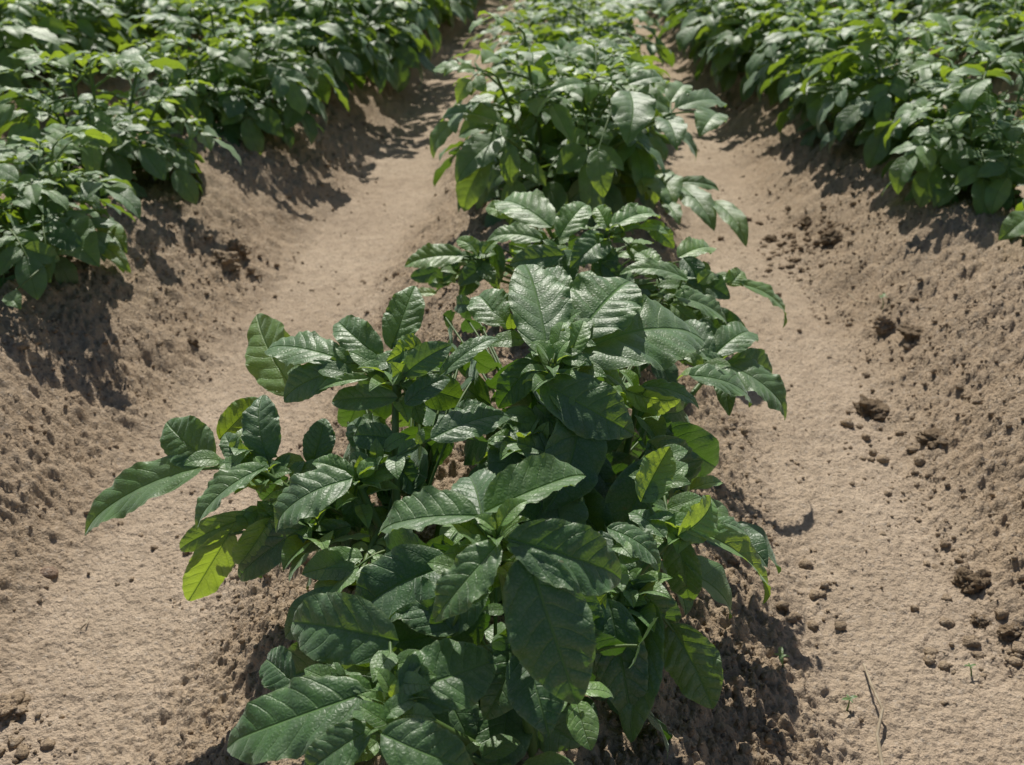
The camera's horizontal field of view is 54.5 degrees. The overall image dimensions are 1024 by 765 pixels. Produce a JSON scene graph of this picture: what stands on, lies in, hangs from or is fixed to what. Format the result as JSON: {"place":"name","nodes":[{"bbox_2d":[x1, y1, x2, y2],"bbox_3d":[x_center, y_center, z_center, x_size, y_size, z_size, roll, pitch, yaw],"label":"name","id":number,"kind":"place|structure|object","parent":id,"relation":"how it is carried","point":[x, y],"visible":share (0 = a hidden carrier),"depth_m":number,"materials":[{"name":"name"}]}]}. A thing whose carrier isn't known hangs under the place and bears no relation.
{"place":"outdoors","nodes":[
{"label":"outdoors","id":0,"kind":"place"},
{"bbox_2d":[0,0,1023,764],"bbox_3d":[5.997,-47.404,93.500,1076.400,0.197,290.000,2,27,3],"label":"soil","id":1,"kind":"structure","parent":0,"point":[102,666],"depth_m":1.25,"materials":[{"name":"brown soil"}]},
{"bbox_2d":[0,689,31,726],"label":"soil clod","id":2,"kind":"object","parent":1,"relation":"on","point":[13,706],"visible":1,"depth_m":0.87,"materials":[{"name":"brown soil"}]},
{"bbox_2d":[0,0,90,109],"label":"potato plant","id":3,"kind":"object","parent":1,"relation":"on","point":[20,31],"visible":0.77,"depth_m":2.47,"materials":[{"name":"green plant"}]},
{"bbox_2d":[40,566,58,578],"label":"pebble","id":4,"kind":"object","parent":1,"relation":"on","point":[49,572],"visible":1,"depth_m":1.03,"materials":[{"name":"stone"}]},
{"bbox_2d":[1,0,137,90],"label":"potato plant","id":5,"kind":"object","parent":1,"relation":"on","point":[102,44],"visible":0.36,"depth_m":2.86,"materials":[{"name":"green plant"}]},
{"bbox_2d":[0,123,140,308],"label":"potato plant","id":6,"kind":"object","parent":1,"relation":"on","point":[43,226],"visible":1,"depth_m":1.38,"materials":[{"name":"green plant"}]},
{"bbox_2d":[2,0,184,61],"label":"potato plant","id":7,"kind":"object","parent":1,"relation":"on","point":[98,14],"visible":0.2,"depth_m":3.12,"materials":[{"name":"green plant"}]},
{"bbox_2d":[32,0,199,72],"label":"potato plant","id":8,"kind":"object","parent":1,"relation":"on","point":[149,26],"visible":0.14,"depth_m":3.26,"materials":[{"name":"green plant"}]},
{"bbox_2d":[0,44,240,204],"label":"potato plant","id":9,"kind":"object","parent":1,"relation":"on","point":[124,128],"visible":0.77,"depth_m":1.74,"materials":[{"name":"green plant"}]},
{"bbox_2d":[110,0,245,47],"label":"potato plant","id":10,"kind":"object","parent":1,"relation":"on","point":[199,32],"visible":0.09,"depth_m":3.58,"materials":[{"name":"green plant"}]},
{"bbox_2d":[187,338,199,347],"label":"soil clod","id":11,"kind":"object","parent":1,"relation":"on","point":[193,341],"visible":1,"depth_m":1.50,"materials":[{"name":"brown soil"}]},
{"bbox_2d":[138,0,251,25],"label":"potato plant","id":12,"kind":"object","parent":1,"relation":"on","point":[241,20],"visible":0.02,"depth_m":3.88,"materials":[{"name":"green plant"}]},
{"bbox_2d":[211,249,241,272],"bbox_3d":[-0.504,-0.208,1.732,0.061,0.046,0.059,-11,29,-21],"label":"soil clod","id":13,"kind":"object","parent":1,"relation":"on","point":[228,261],"visible":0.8,"depth_m":1.72,"materials":[{"name":"brown soil"}]},
{"bbox_2d":[118,0,348,154],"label":"potato plant","id":14,"kind":"object","parent":1,"relation":"on","point":[227,107],"visible":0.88,"depth_m":2.14,"materials":[{"name":"green plant"}]},
{"bbox_2d":[228,237,250,255],"bbox_3d":[-0.495,-0.244,1.793,0.040,0.039,0.060,-12,29,-22],"label":"soil clod","id":15,"kind":"object","parent":1,"relation":"on","point":[239,246],"visible":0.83,"depth_m":1.78,"materials":[{"name":"brown soil"}]},
{"bbox_2d":[142,0,372,115],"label":"potato plant","id":16,"kind":"object","parent":1,"relation":"on","point":[320,87],"visible":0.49,"depth_m":2.43,"materials":[{"name":"green plant"}]},
{"bbox_2d":[192,0,432,106],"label":"potato plant","id":17,"kind":"object","parent":1,"relation":"on","point":[382,74],"visible":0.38,"depth_m":2.73,"materials":[{"name":"green plant"}]},
{"bbox_2d":[85,286,541,639],"bbox_3d":[-0.113,0.078,0.825,0.370,0.291,0.359,15,31,26],"label":"potato plant","id":18,"kind":"object","parent":1,"relation":"on","point":[320,503],"visible":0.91,"depth_m":0.77,"materials":[{"name":"green plant"}]},
{"bbox_2d":[245,0,440,92],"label":"potato plant","id":19,"kind":"object","parent":1,"relation":"on","point":[401,52],"visible":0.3,"depth_m":3.02,"materials":[{"name":"green plant"}]},
{"bbox_2d":[258,0,451,66],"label":"potato plant","id":20,"kind":"object","parent":1,"relation":"on","point":[393,7],"visible":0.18,"depth_m":3.27,"materials":[{"name":"green plant"}]},
{"bbox_2d":[265,0,465,39],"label":"potato plant","id":21,"kind":"object","parent":1,"relation":"on","point":[455,6],"visible":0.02,"depth_m":3.51,"materials":[{"name":"green plant"}]},
{"bbox_2d":[416,0,458,25],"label":"potato plant","id":22,"kind":"object","parent":1,"relation":"on","point":[436,14],"visible":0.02,"depth_m":3.90,"materials":[{"name":"green plant"}]},
{"bbox_2d":[424,0,465,29],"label":"potato plant","id":23,"kind":"object","parent":1,"relation":"on","point":[441,18],"visible":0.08,"depth_m":4.20,"materials":[{"name":"green plant"}]},
{"bbox_2d":[446,0,501,25],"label":"potato plant","id":24,"kind":"object","parent":1,"relation":"on","point":[467,6],"visible":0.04,"depth_m":4.42,"materials":[{"name":"green plant"}]},
{"bbox_2d":[472,0,477,10],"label":"potato plant","id":25,"kind":"object","parent":1,"relation":"on","point":[474,2],"visible":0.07,"depth_m":4.69,"materials":[{"name":"green plant"}]},
{"bbox_2d":[227,435,770,764],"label":"potato plant","id":26,"kind":"object","parent":1,"relation":"on","point":[392,660],"visible":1,"depth_m":0.60,"materials":[{"name":"green plant"}]},
{"bbox_2d":[0,33,1023,764],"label":"soil crumbs","id":27,"kind":"object","parent":1,"relation":"on","point":[1014,659],"visible":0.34,"depth_m":1.22,"materials":[{"name":"brown soil"}]},
{"bbox_2d":[463,2,626,75],"bbox_3d":[0.135,-1.010,2.954,0.439,0.210,0.380,-20,33,-34],"label":"potato plant","id":28,"kind":"object","parent":1,"relation":"on","point":[597,16],"visible":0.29,"depth_m":2.92,"materials":[{"name":"green plant"}]},
{"bbox_2d":[488,0,639,44],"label":"potato plant","id":29,"kind":"object","parent":1,"relation":"on","point":[566,19],"visible":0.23,"depth_m":3.26,"materials":[{"name":"green plant"}]},
{"bbox_2d":[512,0,621,24],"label":"potato plant","id":30,"kind":"object","parent":1,"relation":"on","point":[535,1],"visible":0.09,"depth_m":3.82,"materials":[{"name":"green plant"}]},
{"bbox_2d":[473,31,663,92],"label":"potato plant","id":31,"kind":"object","parent":1,"relation":"on","point":[628,46],"visible":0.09,"depth_m":2.44,"materials":[{"name":"green plant"}]},
{"bbox_2d":[474,0,674,80],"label":"potato plant","id":32,"kind":"object","parent":1,"relation":"on","point":[662,50],"visible":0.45,"depth_m":2.69,"materials":[{"name":"green plant"}]},
{"bbox_2d":[483,47,675,151],"bbox_3d":[0.142,-0.601,2.154,0.400,0.240,0.421,-10,29,-19],"label":"potato plant","id":33,"kind":"object","parent":1,"relation":"on","point":[505,84],"visible":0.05,"depth_m":2.12,"materials":[{"name":"green plant"}]},
{"bbox_2d":[470,34,696,210],"bbox_3d":[0.126,-0.502,1.937,0.425,0.329,0.447,-13,30,-24],"label":"potato plant","id":34,"kind":"object","parent":1,"relation":"on","point":[632,195],"visible":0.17,"depth_m":1.85,"materials":[{"name":"green plant"}]},
{"bbox_2d":[513,0,662,48],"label":"potato plant","id":35,"kind":"object","parent":1,"relation":"on","point":[650,22],"visible":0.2,"depth_m":3.51,"materials":[{"name":"green plant"}]},
{"bbox_2d":[430,10,748,246],"bbox_3d":[0.082,-0.421,1.699,0.470,0.406,0.615,-6,28,-12],"label":"potato plant","id":36,"kind":"object","parent":1,"relation":"on","point":[592,168],"visible":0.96,"depth_m":1.58,"materials":[{"name":"green plant"}]},
{"bbox_2d":[404,188,786,382],"bbox_3d":[0.101,-0.122,1.240,0.453,0.227,0.286,16,31,28],"label":"potato plant","id":37,"kind":"object","parent":1,"relation":"on","point":[691,286],"visible":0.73,"depth_m":1.18,"materials":[{"name":"green plant"}]},
{"bbox_2d":[411,264,786,618],"bbox_3d":[0.091,0.044,0.892,0.354,0.303,0.464,2,27,3],"label":"potato plant","id":38,"kind":"object","parent":1,"relation":"on","point":[585,336],"visible":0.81,"depth_m":0.80,"materials":[{"name":"green plant"}]},
{"bbox_2d":[650,1,679,20],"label":"potato plant","id":39,"kind":"object","parent":1,"relation":"on","point":[659,16],"visible":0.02,"depth_m":4.05,"materials":[{"name":"green plant"}]},
{"bbox_2d":[656,0,687,26],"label":"potato plant","id":40,"kind":"object","parent":1,"relation":"on","point":[659,2],"depth_m":3.75,"materials":[{"name":"green plant"}]},
{"bbox_2d":[663,0,813,72],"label":"potato plant","id":41,"kind":"object","parent":1,"relation":"on","point":[682,8],"visible":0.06,"depth_m":3.29,"materials":[{"name":"green plant"}]},
{"bbox_2d":[661,0,827,56],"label":"potato plant","id":42,"kind":"object","parent":1,"relation":"on","point":[667,5],"visible":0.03,"depth_m":3.52,"materials":[{"name":"green plant"}]},
{"bbox_2d":[765,234,778,242],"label":"soil clod","id":43,"kind":"object","parent":1,"relation":"on","point":[769,238],"visible":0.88,"depth_m":1.99,"materials":[{"name":"brown soil"}]},
{"bbox_2d":[658,0,903,91],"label":"potato plant","id":44,"kind":"object","parent":1,"relation":"on","point":[710,18],"visible":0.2,"depth_m":2.88,"materials":[{"name":"green plant"}]},
{"bbox_2d":[774,647,789,666],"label":"seedling","id":45,"kind":"object","parent":1,"relation":"on","point":[781,655],"visible":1,"depth_m":0.87,"materials":[{"name":"green plant"}]},
{"bbox_2d":[694,0,890,105],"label":"potato plant","id":46,"kind":"object","parent":1,"relation":"on","point":[732,41],"visible":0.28,"depth_m":2.75,"materials":[{"name":"green plant"}]},
{"bbox_2d":[797,215,812,226],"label":"soil clod","id":47,"kind":"object","parent":1,"relation":"on","point":[805,220],"visible":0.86,"depth_m":1.99,"materials":[{"name":"brown soil"}]},
{"bbox_2d":[818,228,842,244],"bbox_3d":[0.598,-0.272,1.853,0.046,0.031,0.056,17,32,30],"label":"soil clod","id":48,"kind":"object","parent":1,"relation":"on","point":[832,236],"visible":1,"depth_m":1.84,"materials":[{"name":"brown soil"}]},
{"bbox_2d":[743,0,953,107],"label":"potato plant","id":49,"kind":"object","parent":1,"relation":"on","point":[753,72],"visible":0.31,"depth_m":2.53,"materials":[{"name":"green plant"}]},
{"bbox_2d":[841,694,857,710],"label":"seedling","id":50,"kind":"object","parent":1,"relation":"on","point":[849,698],"visible":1,"depth_m":0.87,"materials":[{"name":"green plant"}]},
{"bbox_2d":[760,15,957,147],"bbox_3d":[0.819,-0.700,2.324,0.473,0.296,0.449,2,27,3],"label":"potato plant","id":51,"kind":"object","parent":1,"relation":"on","point":[815,93],"visible":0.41,"depth_m":2.28,"materials":[{"name":"green plant"}]},
{"bbox_2d":[853,394,889,421],"bbox_3d":[0.492,0.038,1.355,0.046,0.030,0.055,-2,27,-4],"label":"soil clod","id":52,"kind":"object","parent":1,"relation":"on","point":[876,409],"visible":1,"depth_m":1.35,"materials":[{"name":"brown soil"}]},
{"bbox_2d":[862,663,883,764],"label":"dry stem","id":53,"kind":"object","parent":1,"relation":"on","point":[879,723],"visible":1,"depth_m":0.85,"materials":[{"name":"beige plant"}]},
{"bbox_2d":[880,293,886,308],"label":"seedling","id":54,"kind":"object","parent":1,"relation":"on","point":[882,295],"visible":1,"depth_m":1.58,"materials":[{"name":"green plant"}]},
{"bbox_2d":[872,312,895,333],"bbox_3d":[0.578,-0.090,1.529,0.054,0.034,0.045,-22,34,-36],"label":"soil clod","id":55,"kind":"object","parent":1,"relation":"on","point":[883,323],"visible":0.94,"depth_m":1.52,"materials":[{"name":"brown soil"}]},
{"bbox_2d":[861,0,922,24],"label":"potato plant","id":56,"kind":"object","parent":1,"relation":"on","point":[900,16],"visible":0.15,"depth_m":3.95,"materials":[{"name":"green plant"}]},
{"bbox_2d":[896,323,923,341],"bbox_3d":[0.594,-0.072,1.468,0.042,0.024,0.051,-17,32,-30],"label":"soil clod","id":57,"kind":"object","parent":1,"relation":"on","point":[912,332],"visible":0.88,"depth_m":1.46,"materials":[{"name":"brown soil"}]},
{"bbox_2d":[800,9,1023,168],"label":"potato plant","id":58,"kind":"object","parent":1,"relation":"on","point":[878,102],"visible":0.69,"depth_m":1.98,"materials":[{"name":"green plant"}]},
{"bbox_2d":[915,427,948,449],"bbox_3d":[0.535,0.073,1.248,0.048,0.023,0.048,-17,32,-30],"label":"soil clod","id":59,"kind":"object","parent":1,"relation":"on","point":[928,438],"visible":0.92,"depth_m":1.24,"materials":[{"name":"brown soil"}]},
{"bbox_2d":[894,0,973,28],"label":"potato plant","id":60,"kind":"object","parent":1,"relation":"on","point":[897,3],"visible":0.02,"depth_m":3.77,"materials":[{"name":"green plant"}]},
{"bbox_2d":[874,41,1023,215],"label":"potato plant","id":61,"kind":"object","parent":1,"relation":"on","point":[980,148],"visible":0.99,"depth_m":1.69,"materials":[{"name":"green plant"}]},
{"bbox_2d":[889,0,1020,53],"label":"potato plant","id":62,"kind":"object","parent":1,"relation":"on","point":[925,7],"visible":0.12,"depth_m":3.42,"materials":[{"name":"green plant"}]},
{"bbox_2d":[964,663,975,675],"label":"seedling","id":63,"kind":"object","parent":1,"relation":"on","point":[971,665],"visible":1,"depth_m":0.92,"materials":[{"name":"green plant"}]},
{"bbox_2d":[917,0,1023,68],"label":"potato plant","id":64,"kind":"object","parent":1,"relation":"on","point":[951,8],"visible":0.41,"depth_m":3.12,"materials":[{"name":"green plant"}]},
{"bbox_2d":[950,567,991,594],"bbox_3d":[0.478,0.209,1.028,0.048,0.037,0.036,-5,28,-10],"label":"soil clod","id":65,"kind":"object","parent":1,"relation":"on","point":[966,580],"visible":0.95,"depth_m":1.02,"materials":[{"name":"brown soil"}]},
{"bbox_2d":[969,612,991,628],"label":"soil clod","id":66,"kind":"object","parent":1,"relation":"on","point":[980,621],"visible":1,"depth_m":0.98,"materials":[{"name":"brown soil"}]},
{"bbox_2d":[952,0,1023,79],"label":"potato plant","id":67,"kind":"object","parent":1,"relation":"on","point":[1001,26],"visible":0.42,"depth_m":2.92,"materials":[{"name":"green plant"}]},
{"bbox_2d":[994,9,1023,94],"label":"potato plant","id":68,"kind":"object","parent":1,"relation":"on","point":[1019,78],"visible":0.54,"depth_m":2.59,"materials":[{"name":"green plant"}]},
{"bbox_2d":[996,622,1023,640],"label":"soil clod","id":69,"kind":"object","parent":1,"relation":"on","point":[1012,631],"visible":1,"depth_m":0.95,"materials":[{"name":"brown soil"}]},
{"bbox_2d":[998,199,1023,240],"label":"potato plant","id":70,"kind":"object","parent":1,"relation":"on","point":[1012,226],"visible":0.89,"depth_m":1.45,"materials":[{"name":"green plant"}]}
]}

